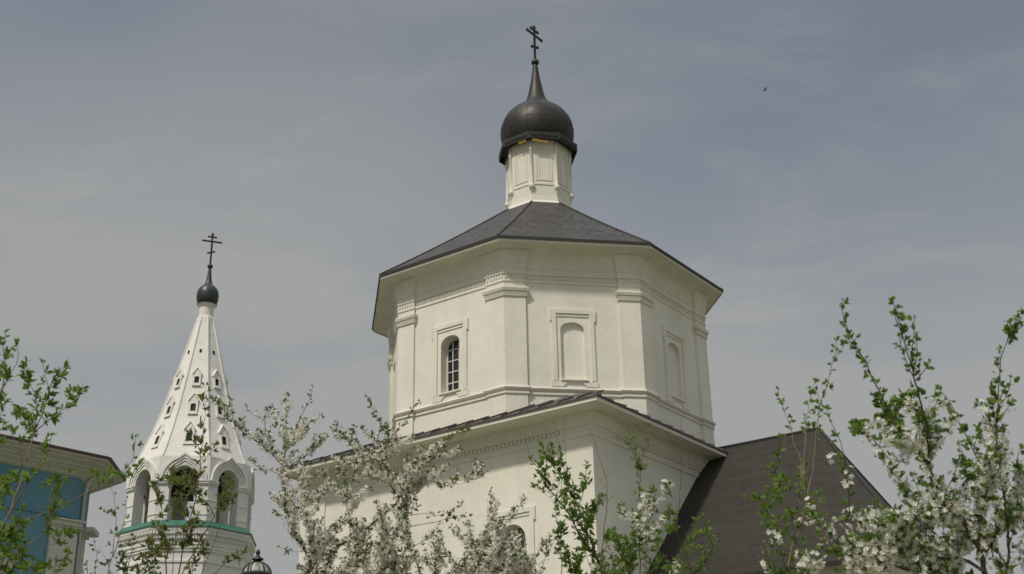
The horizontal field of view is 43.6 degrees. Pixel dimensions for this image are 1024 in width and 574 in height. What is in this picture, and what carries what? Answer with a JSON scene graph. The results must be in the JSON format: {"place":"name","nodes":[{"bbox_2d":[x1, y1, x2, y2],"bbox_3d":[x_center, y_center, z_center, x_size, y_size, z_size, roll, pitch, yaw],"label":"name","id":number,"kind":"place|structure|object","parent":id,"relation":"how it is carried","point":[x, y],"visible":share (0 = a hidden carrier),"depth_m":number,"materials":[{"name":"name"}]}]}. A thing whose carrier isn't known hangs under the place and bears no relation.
{"place":"outdoors","nodes":[
{"label":"outdoors","id":0,"kind":"place"},
{"bbox_2d":[0,434,125,573],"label":"building","id":1,"kind":"structure","parent":0,"point":[61,461],"depth_m":36.81,"materials":[{"name":"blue paint"}]},
{"bbox_2d":[116,233,256,573],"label":"bell tower","id":2,"kind":"structure","parent":0,"point":[167,445],"depth_m":59.94,"materials":[{"name":"white paint"}]},
{"bbox_2d":[170,475,193,499],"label":"bell","id":3,"kind":"object","parent":2,"relation":"hanging from","point":[178,487],"visible":0.23,"depth_m":60.29,"materials":[{"name":"brown metal"}]},
{"bbox_2d":[217,479,225,499],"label":"bell","id":4,"kind":"object","parent":2,"relation":"hanging from","point":[220,487],"visible":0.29,"depth_m":60.18,"materials":[{"name":"brown metal"}]},
{"bbox_2d":[0,0,1023,573],"label":"sky","id":5,"kind":"structure","parent":0,"point":[327,146],"materials":[{"name":"grey"}]},
{"bbox_2d":[276,26,947,573],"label":"church","id":6,"kind":"structure","parent":0,"point":[540,308],"depth_m":35.43,"materials":[{"name":"paint"}]},
{"bbox_2d":[446,338,458,391],"bbox_3d":[-1.576,2.215,36.183,0.666,1.648,0.055,-17,-28,33],"label":"window","id":7,"kind":"structure","parent":6,"relation":"in","point":[452,375],"depth_m":36.27,"materials":[{"name":"glass"}]},
{"bbox_2d":[504,526,525,573],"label":"window","id":8,"kind":"structure","parent":6,"relation":"in","point":[518,528],"depth_m":32.74,"materials":[{"name":"black glass"}]},
{"label":"ground","id":9,"kind":"structure","parent":0,"visible":0},
{"bbox_2d":[0,329,23,499],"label":"young tree","id":10,"kind":"object","parent":9,"relation":"on","point":[7,376],"visible":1,"depth_m":5.74,"materials":[{"name":"green plant"}]},
{"bbox_2d":[0,356,144,573],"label":"young tree","id":11,"kind":"object","parent":9,"relation":"on","point":[10,534],"visible":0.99,"depth_m":6.32,"materials":[{"name":"green plant"}]},
{"bbox_2d":[81,485,129,573],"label":"sapling","id":12,"kind":"object","parent":9,"relation":"on","point":[113,512],"visible":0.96,"depth_m":7.12,"materials":[{"name":"green plant"}]},
{"bbox_2d":[99,382,249,573],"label":"sapling","id":13,"kind":"object","parent":9,"relation":"on","point":[165,543],"visible":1,"depth_m":6.81,"materials":[{"name":"green plant"}]},
{"bbox_2d":[240,549,271,573],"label":"street lamp","id":14,"kind":"object","parent":9,"relation":"on","point":[256,565],"visible":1,"depth_m":13.84,"materials":[{"name":"black metal"}]},
{"bbox_2d":[208,384,555,573],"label":"cherry tree","id":15,"kind":"object","parent":9,"relation":"on","point":[386,553],"visible":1,"depth_m":8.13,"materials":[{"name":"white plant"}]},
{"bbox_2d":[526,427,637,573],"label":"fruit shrub","id":16,"kind":"object","parent":9,"relation":"on","point":[588,518],"visible":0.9,"depth_m":6.45,"materials":[{"name":"green plant"}]},
{"bbox_2d":[582,421,680,573],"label":"fruit shrub","id":17,"kind":"object","parent":9,"relation":"on","point":[650,506],"visible":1,"depth_m":5.94,"materials":[{"name":"white plant"}]},
{"bbox_2d":[648,419,739,573],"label":"fruit shrub","id":18,"kind":"object","parent":9,"relation":"on","point":[669,529],"visible":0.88,"depth_m":6.64,"materials":[{"name":"green plant"}]},
{"bbox_2d":[760,335,848,573],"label":"fruit shrub","id":19,"kind":"object","parent":9,"relation":"on","point":[801,487],"visible":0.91,"depth_m":5.38,"materials":[{"name":"green plant"}]},
{"bbox_2d":[745,296,1023,573],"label":"fruit tree","id":20,"kind":"object","parent":9,"relation":"on","point":[964,533],"visible":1,"depth_m":4.32,"materials":[{"name":"white plant"}]}
]}

